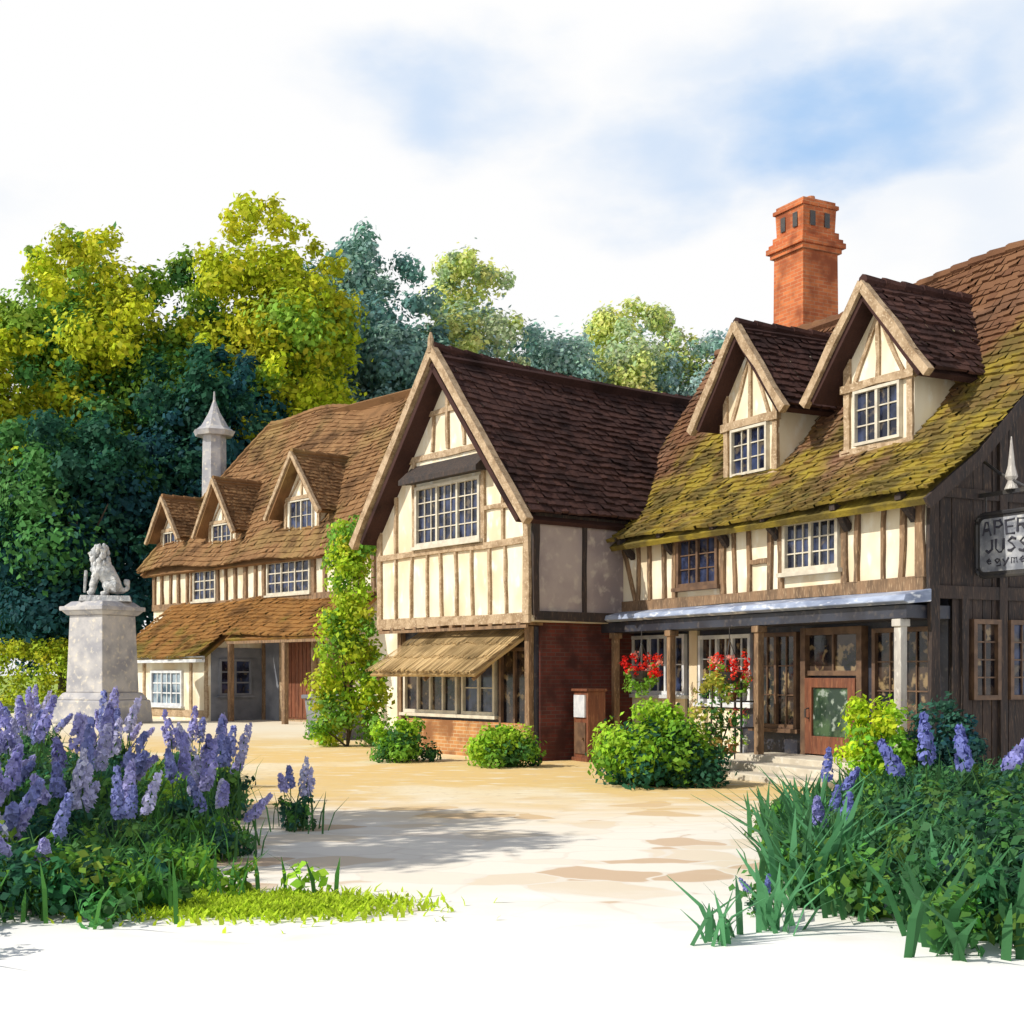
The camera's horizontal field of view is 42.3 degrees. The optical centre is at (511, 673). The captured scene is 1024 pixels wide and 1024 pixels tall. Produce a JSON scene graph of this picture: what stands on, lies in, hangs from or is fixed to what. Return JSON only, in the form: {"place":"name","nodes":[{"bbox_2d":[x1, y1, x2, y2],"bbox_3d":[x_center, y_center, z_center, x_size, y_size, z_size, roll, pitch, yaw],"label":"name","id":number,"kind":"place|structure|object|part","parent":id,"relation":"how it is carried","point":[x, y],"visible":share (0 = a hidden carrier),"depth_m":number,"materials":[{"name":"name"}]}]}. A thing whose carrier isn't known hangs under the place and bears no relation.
{"place":"outdoors","nodes":[
{"label":"outdoors","id":0,"kind":"place"},
{"bbox_2d":[0,676,57,712],"bbox_3d":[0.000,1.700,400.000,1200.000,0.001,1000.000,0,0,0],"label":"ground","id":1,"kind":"structure","parent":0,"point":[26,687],"depth_m":146.51,"materials":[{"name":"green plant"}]},
{"bbox_2d":[0,760,35,813],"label":"delphinium","id":2,"kind":"object","parent":1,"relation":"on","point":[26,769],"visible":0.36,"depth_m":13.80,"materials":[{"name":"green plant"}]},
{"bbox_2d":[0,748,36,802],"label":"delphinium","id":3,"kind":"object","parent":1,"relation":"on","point":[31,757],"visible":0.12,"depth_m":14.80,"materials":[{"name":"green plant"}]},
{"bbox_2d":[0,636,68,711],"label":"hedge","id":4,"kind":"object","parent":1,"relation":"on","point":[57,651],"visible":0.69,"depth_m":56.93,"materials":[{"name":"green plant"}]},
{"bbox_2d":[0,694,72,798],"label":"delphinium","id":5,"kind":"object","parent":1,"relation":"on","point":[42,723],"visible":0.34,"depth_m":17.05,"materials":[{"name":"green plant"}]},
{"bbox_2d":[0,314,84,631],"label":"tree","id":6,"kind":"object","parent":1,"relation":"on","point":[13,408],"visible":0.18,"depth_m":64.85,"materials":[{"name":"green plant"}]},
{"bbox_2d":[0,393,193,694],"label":"tree","id":7,"kind":"object","parent":1,"relation":"on","point":[62,512],"visible":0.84,"depth_m":58.62,"materials":[{"name":"green plant"}]},
{"bbox_2d":[0,220,196,542],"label":"tree","id":8,"kind":"object","parent":1,"relation":"on","point":[91,347],"visible":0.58,"depth_m":66.34,"materials":[{"name":"green plant"}]},
{"bbox_2d":[0,742,339,928],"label":"leafy ground cover","id":9,"kind":"object","parent":1,"relation":"on","point":[118,882],"visible":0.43,"depth_m":9.86,"materials":[{"name":"green plant"}]},
{"bbox_2d":[105,243,264,504],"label":"tree","id":10,"kind":"object","parent":1,"relation":"on","point":[178,269],"visible":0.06,"depth_m":70.45,"materials":[{"name":"green plant"}]},
{"bbox_2d":[115,332,294,580],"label":"tree","id":11,"kind":"object","parent":1,"relation":"on","point":[177,458],"visible":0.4,"depth_m":63.47,"materials":[{"name":"green plant"}]},
{"bbox_2d":[171,190,373,446],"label":"tree","id":12,"kind":"object","parent":1,"relation":"on","point":[300,335],"visible":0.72,"depth_m":67.91,"materials":[{"name":"green plant"}]},
{"bbox_2d":[136,389,410,725],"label":"long tiled house","id":13,"kind":"structure","parent":1,"relation":"on","point":[231,565],"depth_m":48.19,"materials":[{"name":"beige paint"}]},
{"bbox_2d":[150,670,183,707],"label":"window","id":14,"kind":"structure","parent":13,"relation":"in","point":[166,686],"depth_m":48.99,"materials":[{"name":"white paint"}]},
{"bbox_2d":[190,570,215,603],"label":"window","id":15,"kind":"structure","parent":13,"relation":"in","point":[204,583],"depth_m":51.30,"materials":[{"name":"clear glass"}]},
{"bbox_2d":[217,659,254,697],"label":"window","id":16,"kind":"structure","parent":13,"relation":"in","point":[242,667],"depth_m":47.54,"materials":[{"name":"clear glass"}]},
{"bbox_2d":[264,559,310,597],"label":"window","id":17,"kind":"structure","parent":13,"relation":"in","point":[291,578],"depth_m":46.90,"materials":[{"name":"clear glass"}]},
{"bbox_2d":[279,641,317,721],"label":"door","id":18,"kind":"structure","parent":13,"relation":"in","point":[301,654],"depth_m":46.14,"materials":[{"name":"brown wood"}]},
{"bbox_2d":[333,646,348,686],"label":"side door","id":19,"kind":"structure","parent":13,"relation":"in","point":[334,646],"depth_m":44.56,"materials":[{"name":"brown wood"}]},
{"bbox_2d":[291,216,458,401],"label":"tree","id":20,"kind":"object","parent":1,"relation":"on","point":[358,249],"visible":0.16,"depth_m":77.92,"materials":[{"name":"green plant"}]},
{"bbox_2d":[336,315,453,402],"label":"tree","id":21,"kind":"object","parent":1,"relation":"on","point":[396,352],"visible":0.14,"depth_m":73.68,"materials":[{"name":"green plant"}]},
{"bbox_2d":[416,237,531,365],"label":"tree","id":22,"kind":"object","parent":1,"relation":"on","point":[465,319],"visible":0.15,"depth_m":82.83,"materials":[{"name":"green plant"}]},
{"bbox_2d":[481,337,510,361],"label":"tree","id":23,"kind":"object","parent":1,"relation":"on","point":[496,352],"depth_m":88.41,"materials":[{"name":"green plant"}]},
{"bbox_2d":[505,315,617,383],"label":"tree","id":24,"kind":"object","parent":1,"relation":"on","point":[561,355],"visible":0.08,"depth_m":85.48,"materials":[{"name":"green plant"}]},
{"bbox_2d":[576,294,714,392],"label":"tree","id":25,"kind":"object","parent":1,"relation":"on","point":[631,364],"visible":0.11,"depth_m":89.52,"materials":[{"name":"green plant"}]},
{"bbox_2d":[648,328,728,396],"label":"tree","id":26,"kind":"object","parent":1,"relation":"on","point":[713,343],"visible":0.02,"depth_m":88.55,"materials":[{"name":"green plant"}]},
{"bbox_2d":[722,746,1023,961],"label":"leafy ground cover","id":27,"kind":"object","parent":1,"relation":"on","point":[975,900],"visible":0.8,"depth_m":9.35,"materials":[{"name":"green plant"}]},
{"bbox_2d":[0,713,1023,1023],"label":"courtyard path","id":28,"kind":"structure","parent":0,"point":[574,869],"depth_m":8.50,"materials":[{"name":"beige sand"}]},
{"bbox_2d":[0,695,65,763],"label":"delphinium","id":29,"kind":"object","parent":28,"relation":"on","point":[20,710],"visible":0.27,"depth_m":19.96,"materials":[{"name":"purple plant"}]},
{"bbox_2d":[0,743,68,864],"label":"delphinium","id":30,"kind":"object","parent":28,"relation":"on","point":[17,816],"visible":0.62,"depth_m":10.67,"materials":[{"name":"purple plant"}]},
{"bbox_2d":[21,684,51,743],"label":"delphinium","id":31,"kind":"object","parent":28,"relation":"on","point":[36,699],"visible":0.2,"depth_m":32.17,"materials":[{"name":"purple plant"}]},
{"bbox_2d":[3,697,72,752],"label":"delphinium","id":32,"kind":"object","parent":28,"relation":"on","point":[8,713],"visible":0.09,"depth_m":23.74,"materials":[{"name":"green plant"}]},
{"bbox_2d":[20,689,72,753],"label":"delphinium","id":33,"kind":"object","parent":28,"relation":"on","point":[29,705],"visible":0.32,"depth_m":27.63,"materials":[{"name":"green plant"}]},
{"bbox_2d":[0,792,97,916],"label":"delphinium","id":34,"kind":"object","parent":28,"relation":"on","point":[60,830],"visible":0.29,"depth_m":9.63,"materials":[{"name":"purple plant"}]},
{"bbox_2d":[34,711,113,823],"bbox_3d":[-4.387,1.058,13.317,0.939,1.338,1.118,0,0,-5],"label":"delphinium","id":35,"kind":"object","parent":28,"relation":"on","point":[82,739],"visible":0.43,"depth_m":13.60,"materials":[{"name":"purple plant"}]},
{"bbox_2d":[7,747,145,843],"bbox_3d":[-3.920,1.198,11.853,1.331,1.075,1.109,0,0,16],"label":"delphinium","id":36,"kind":"object","parent":28,"relation":"on","point":[82,803],"visible":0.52,"depth_m":11.89,"materials":[{"name":"purple plant"}]},
{"bbox_2d":[21,702,166,801],"bbox_3d":[-4.534,1.035,14.839,1.390,1.418,1.287,0,0,22],"label":"delphinium","id":37,"kind":"object","parent":28,"relation":"on","point":[143,762],"visible":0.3,"depth_m":14.87,"materials":[{"name":"purple plant"}]},
{"bbox_2d":[52,600,152,723],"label":"stone pedestal","id":38,"kind":"object","parent":28,"relation":"on","point":[102,649],"visible":0.8,"depth_m":44.37,"materials":[{"name":"white stone"}]},
{"bbox_2d":[79,543,131,601],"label":"lion statue","id":39,"kind":"object","parent":38,"relation":"on","point":[103,570],"visible":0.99,"depth_m":44.70,"materials":[{"name":"white stone"}]},
{"bbox_2d":[69,686,141,764],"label":"delphinium","id":40,"kind":"object","parent":28,"relation":"on","point":[134,712],"visible":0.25,"depth_m":20.01,"materials":[{"name":"purple plant"}]},
{"bbox_2d":[40,702,179,787],"bbox_3d":[-5.273,1.058,17.314,1.701,1.373,1.417,0,0,-21],"label":"delphinium","id":41,"kind":"object","parent":28,"relation":"on","point":[116,749],"visible":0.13,"depth_m":17.31,"materials":[{"name":"purple plant"}]},
{"bbox_2d":[72,758,162,853],"bbox_3d":[-3.322,1.218,10.919,0.704,1.003,0.838,0,0,36],"label":"delphinium","id":42,"kind":"object","parent":28,"relation":"on","point":[121,801],"visible":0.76,"depth_m":11.01,"materials":[{"name":"purple plant"}]},
{"bbox_2d":[94,708,154,755],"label":"delphinium","id":43,"kind":"object","parent":28,"relation":"on","point":[132,736],"visible":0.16,"depth_m":22.89,"materials":[{"name":"purple plant"}]},
{"bbox_2d":[148,731,218,829],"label":"delphinium","id":44,"kind":"object","parent":28,"relation":"on","point":[188,766],"visible":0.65,"depth_m":13.27,"materials":[{"name":"purple plant"}]},
{"bbox_2d":[160,705,213,778],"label":"delphinium","id":45,"kind":"object","parent":28,"relation":"on","point":[167,736],"visible":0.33,"depth_m":19.45,"materials":[{"name":"purple plant"}]},
{"bbox_2d":[172,725,257,807],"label":"delphinium","id":46,"kind":"object","parent":28,"relation":"on","point":[178,730],"visible":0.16,"depth_m":16.73,"materials":[{"name":"purple plant"}]},
{"bbox_2d":[181,713,255,822],"bbox_3d":[-3.429,1.090,15.104,0.892,1.271,1.062,0,0,19],"label":"delphinium","id":47,"kind":"object","parent":28,"relation":"on","point":[224,752],"visible":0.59,"depth_m":15.26,"materials":[{"name":"purple plant"}]},
{"bbox_2d":[184,775,272,862],"bbox_3d":[-2.622,1.342,12.105,0.801,0.824,0.906,0,0,19],"label":"delphinium","id":48,"kind":"object","parent":28,"relation":"on","point":[235,850],"visible":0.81,"depth_m":12.05,"materials":[{"name":"purple plant"}]},
{"bbox_2d":[48,882,500,933],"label":"grass","id":49,"kind":"structure","parent":28,"relation":"on","point":[269,905],"depth_m":9.41,"materials":[{"name":"green plant"}]},
{"bbox_2d":[258,755,341,833],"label":"delphinium","id":50,"kind":"object","parent":28,"relation":"on","point":[296,813],"visible":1,"depth_m":14.26,"materials":[{"name":"purple plant"}]},
{"bbox_2d":[301,694,366,739],"bbox_3d":[-4.500,1.125,34.000,1.280,1.150,1.280,0,0,34],"label":"planter","id":51,"kind":"object","parent":28,"relation":"on","point":[310,718],"visible":0.23,"depth_m":33.78,"materials":[{"name":"grey stone"}]},
{"bbox_2d":[300,514,394,746],"bbox_3d":[-3.722,-0.852,30.600,2.224,5.616,1.578,0,0,0],"label":"climbing plant","id":52,"kind":"object","parent":28,"relation":"on","point":[343,631],"visible":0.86,"depth_m":30.34,"materials":[{"name":"green plant"}]},
{"bbox_2d":[367,714,442,762],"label":"bush","id":53,"kind":"object","parent":28,"relation":"on","point":[401,741],"visible":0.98,"depth_m":25.23,"materials":[{"name":"green plant"}]},
{"bbox_2d":[461,723,546,768],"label":"bush","id":54,"kind":"object","parent":28,"relation":"on","point":[491,746],"visible":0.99,"depth_m":23.75,"materials":[{"name":"green plant"}]},
{"bbox_2d":[349,332,696,760],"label":"gabled house","id":55,"kind":"structure","parent":28,"relation":"on","point":[505,500],"depth_m":26.70,"materials":[{"name":"beige paint"}]},
{"bbox_2d":[399,677,459,717],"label":"shop window","id":56,"kind":"structure","parent":55,"relation":"in","point":[436,696],"depth_m":28.21,"materials":[{"name":"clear glass"}]},
{"bbox_2d":[410,475,481,550],"bbox_3d":[-1.340,-3.255,27.106,0.160,1.330,2.490,0,0,-37],"label":"window","id":57,"kind":"structure","parent":55,"relation":"in","point":[447,513],"depth_m":27.13,"materials":[{"name":"white glass"}]},
{"bbox_2d":[457,661,498,719],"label":"shop window","id":58,"kind":"structure","parent":55,"relation":"in","point":[479,697],"depth_m":26.80,"materials":[{"name":"clear glass"}]},
{"bbox_2d":[499,647,524,746],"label":"shop window","id":59,"kind":"structure","parent":55,"relation":"in","point":[511,665],"depth_m":26.01,"materials":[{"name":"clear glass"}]},
{"bbox_2d":[571,688,606,761],"bbox_3d":[1.487,1.000,25.593,0.510,1.400,0.600,0,0,-28],"label":"ticket cabinet","id":60,"kind":"object","parent":28,"relation":"on","point":[589,709],"visible":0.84,"depth_m":25.38,"materials":[{"name":"brown wood"}]},
{"bbox_3d":[1.293,1.250,25.489,0.070,0.600,0.400,0,0,-28],"label":"door","id":61,"kind":"part","parent":60,"relation":"part of","materials":[{"name":"brown wood"}]},
{"bbox_2d":[585,696,737,790],"bbox_3d":[2.240,1.107,19.971,2.308,1.523,1.861,0,0,0],"label":"bush","id":62,"kind":"object","parent":28,"relation":"on","point":[662,745],"visible":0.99,"depth_m":19.55,"materials":[{"name":"green plant"}]},
{"bbox_2d":[685,671,746,766],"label":"bush","id":63,"kind":"object","parent":28,"relation":"on","point":[716,714],"visible":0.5,"depth_m":21.41,"materials":[{"name":"green plant"}]},
{"bbox_2d":[668,876,765,946],"bbox_3d":[1.211,1.519,8.436,0.677,0.363,0.528,0,0,27],"label":"iris plant","id":64,"kind":"object","parent":28,"relation":"on","point":[724,923],"visible":1,"depth_m":8.31,"materials":[{"name":"green plant"}]},
{"bbox_2d":[720,682,753,758],"bbox_3d":[3.911,0.925,22.919,0.330,1.550,0.590,0,0,-28],"label":"plant stand","id":65,"kind":"object","parent":28,"relation":"on","point":[735,701],"visible":0.33,"depth_m":22.64,"materials":[{"name":"metal"}]},
{"bbox_2d":[728,683,737,699],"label":"potted plant","id":66,"kind":"object","parent":65,"relation":"on","point":[734,693],"visible":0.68,"depth_m":23.01,"materials":[{"name":"green plant"}]},
{"bbox_2d":[728,735,737,751],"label":"potted plant","id":67,"kind":"object","parent":65,"relation":"on","point":[731,738],"visible":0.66,"depth_m":23.02,"materials":[{"name":"green plant"}]},
{"bbox_2d":[726,707,739,725],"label":"potted plant","id":68,"kind":"object","parent":65,"relation":"on","point":[732,714],"visible":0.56,"depth_m":23.03,"materials":[{"name":"green plant"}]},
{"bbox_2d":[738,683,749,700],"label":"potted plant","id":69,"kind":"object","parent":65,"relation":"on","point":[744,697],"visible":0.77,"depth_m":22.74,"materials":[{"name":"green plant"}]},
{"bbox_2d":[738,735,749,752],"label":"potted plant","id":70,"kind":"object","parent":65,"relation":"on","point":[744,748],"visible":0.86,"depth_m":22.74,"materials":[{"name":"green plant"}]},
{"bbox_2d":[704,783,808,846],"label":"iris plant","id":71,"kind":"object","parent":28,"relation":"on","point":[775,817],"visible":0.32,"depth_m":11.46,"materials":[{"name":"green plant"}]},
{"bbox_2d":[739,873,789,916],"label":"delphinium","id":72,"kind":"object","parent":28,"relation":"on","point":[767,883],"visible":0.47,"depth_m":9.18,"materials":[{"name":"purple plant"}]},
{"bbox_2d":[722,849,851,935],"bbox_3d":[1.738,1.460,8.759,1.042,0.479,0.713,0,0,42],"label":"iris plant","id":73,"kind":"object","parent":28,"relation":"on","point":[768,916],"visible":0.99,"depth_m":8.70,"materials":[{"name":"green plant"}]},
{"bbox_2d":[745,800,858,912],"bbox_3d":[2.115,1.315,9.507,0.944,0.771,0.818,0,0,14],"label":"iris plant","id":74,"kind":"object","parent":28,"relation":"on","point":[770,857],"visible":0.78,"depth_m":9.59,"materials":[{"name":"green plant"}]},
{"bbox_2d":[692,776,921,861],"bbox_3d":[2.313,1.252,10.374,1.304,0.895,2.083,0,0,35],"label":"iris plant","id":75,"kind":"object","parent":28,"relation":"on","point":[839,818],"visible":0.38,"depth_m":10.48,"materials":[{"name":"green plant"}]},
{"bbox_2d":[601,196,1023,788],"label":"mossy roofed house","id":76,"kind":"structure","parent":28,"relation":"on","point":[805,530],"depth_m":21.76,"materials":[{"name":"beige paint"}]},
{"bbox_2d":[619,631,662,698],"bbox_3d":[2.441,-0.161,25.008,0.814,1.279,0.807,0,0,0],"label":"hanging basket","id":77,"kind":"object","parent":76,"relation":"hanging from","point":[642,675],"visible":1,"depth_m":24.92,"materials":[{"name":"metal"}]},
{"bbox_2d":[629,634,688,698],"bbox_3d":[2.714,-0.130,26.416,0.160,1.240,2.660,0,0,-28],"label":"shop window","id":78,"kind":"structure","parent":76,"relation":"in","point":[653,644],"depth_m":26.02,"materials":[{"name":"white paint"}]},
{"bbox_2d":[671,536,719,591],"bbox_3d":[3.367,-2.005,24.129,0.160,0.990,1.410,0,0,-28],"label":"window","id":79,"kind":"structure","parent":76,"relation":"in","point":[697,560],"depth_m":24.11,"materials":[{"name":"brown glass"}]},
{"bbox_2d":[693,634,752,707],"bbox_3d":[3.879,-0.040,24.232,0.160,1.320,1.710,0,0,-28],"label":"shop window","id":80,"kind":"structure","parent":76,"relation":"in","point":[709,645],"depth_m":24.29,"materials":[{"name":"white paint"}]},
{"bbox_2d":[706,626,753,703],"bbox_3d":[3.720,-0.140,22.642,0.778,1.320,0.846,0,0,0],"label":"hanging basket","id":81,"kind":"object","parent":76,"relation":"hanging from","point":[735,676],"visible":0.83,"depth_m":22.53,"materials":[{"name":"metal"}]},
{"bbox_2d":[748,632,799,733],"bbox_3d":[4.561,0.160,22.953,0.160,1.720,1.310,0,0,-28],"label":"shop window","id":82,"kind":"structure","parent":76,"relation":"in","point":[781,649],"depth_m":22.86,"materials":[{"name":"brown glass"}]},
{"bbox_2d":[776,518,841,577],"bbox_3d":[4.815,-2.045,21.416,0.160,0.910,1.500,0,0,-28],"label":"window","id":83,"kind":"structure","parent":76,"relation":"in","point":[813,547],"depth_m":21.40,"materials":[{"name":"white glass"}]},
{"bbox_2d":[800,626,867,757],"bbox_3d":[5.198,0.305,21.622,0.252,2.110,1.460,0,0,-28],"label":"door","id":84,"kind":"structure","parent":76,"relation":"in","point":[825,651],"depth_m":21.67,"materials":[{"name":"brown wood"}]},
{"bbox_2d":[867,626,927,730],"bbox_3d":[5.974,0.085,20.306,0.160,1.570,1.410,0,0,-28],"label":"shop window","id":85,"kind":"structure","parent":76,"relation":"in","point":[917,637],"depth_m":20.26,"materials":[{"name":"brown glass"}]},
{"bbox_2d":[969,619,1001,699],"bbox_3d":[7.056,-0.200,19.753,0.570,1.200,0.105,0,0,-28],"label":"window","id":86,"kind":"structure","parent":76,"relation":"in","point":[985,635],"depth_m":19.75,"materials":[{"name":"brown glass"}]},
{"bbox_2d":[974,436,1023,578],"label":"hanging sign","id":87,"kind":"object","parent":76,"relation":"attached to","point":[999,544],"visible":1,"depth_m":19.26,"materials":[{"name":"wood"}]},
{"bbox_2d":[1008,620,1023,699],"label":"window","id":88,"kind":"structure","parent":76,"relation":"in","point":[1015,627],"depth_m":20.07,"materials":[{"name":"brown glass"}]},
{"bbox_2d":[758,767,872,816],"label":"iris plant","id":89,"kind":"object","parent":28,"relation":"on","point":[794,796],"visible":0.33,"depth_m":12.99,"materials":[{"name":"green plant"}]},
{"bbox_2d":[793,746,860,801],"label":"delphinium","id":90,"kind":"object","parent":28,"relation":"on","point":[827,765],"visible":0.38,"depth_m":14.32,"materials":[{"name":"purple plant"}]},
{"bbox_2d":[813,784,841,815],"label":"delphinium","id":91,"kind":"object","parent":28,"relation":"on","point":[817,799],"visible":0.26,"depth_m":12.53,"materials":[{"name":"purple plant"}]},
{"bbox_2d":[796,791,865,836],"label":"delphinium","id":92,"kind":"object","parent":28,"relation":"on","point":[816,811],"visible":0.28,"depth_m":11.29,"materials":[{"name":"purple plant"}]},
{"bbox_2d":[833,690,920,781],"bbox_3d":[4.834,1.004,17.438,1.119,1.566,1.271,0,0,-42],"label":"bush","id":93,"kind":"object","parent":28,"relation":"on","point":[883,721],"visible":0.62,"depth_m":17.27,"materials":[{"name":"green plant"}]},
{"bbox_2d":[877,711,994,809],"bbox_3d":[4.477,1.047,13.847,1.268,1.306,0.995,0,0,6],"label":"delphinium","id":94,"kind":"object","parent":28,"relation":"on","point":[890,758],"visible":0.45,"depth_m":13.87,"materials":[{"name":"purple plant"}]},
{"bbox_2d":[865,826,1023,920],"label":"iris plant","id":95,"kind":"object","parent":28,"relation":"on","point":[934,854],"visible":0.28,"depth_m":9.17,"materials":[{"name":"green plant"}]},
{"bbox_2d":[905,691,990,774],"bbox_3d":[5.706,1.008,17.527,1.320,1.544,0.986,0,0,0],"label":"bush","id":96,"kind":"object","parent":28,"relation":"on","point":[977,744],"visible":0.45,"depth_m":17.45,"materials":[{"name":"green plant"}]},
{"bbox_2d":[911,723,1023,798],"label":"delphinium","id":97,"kind":"object","parent":28,"relation":"on","point":[1014,756],"visible":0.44,"depth_m":14.25,"materials":[{"name":"purple plant"}]},
{"bbox_2d":[0,0,1023,675],"label":"sky","id":98,"kind":"structure","parent":0,"point":[605,151],"materials":[{"name":"white"}]},
{"bbox_2d":[739,707,749,726],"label":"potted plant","id":99,"kind":"object","parent":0,"point":[745,719],"visible":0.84,"depth_m":22.75,"materials":[{"name":"green plant"}]}
]}

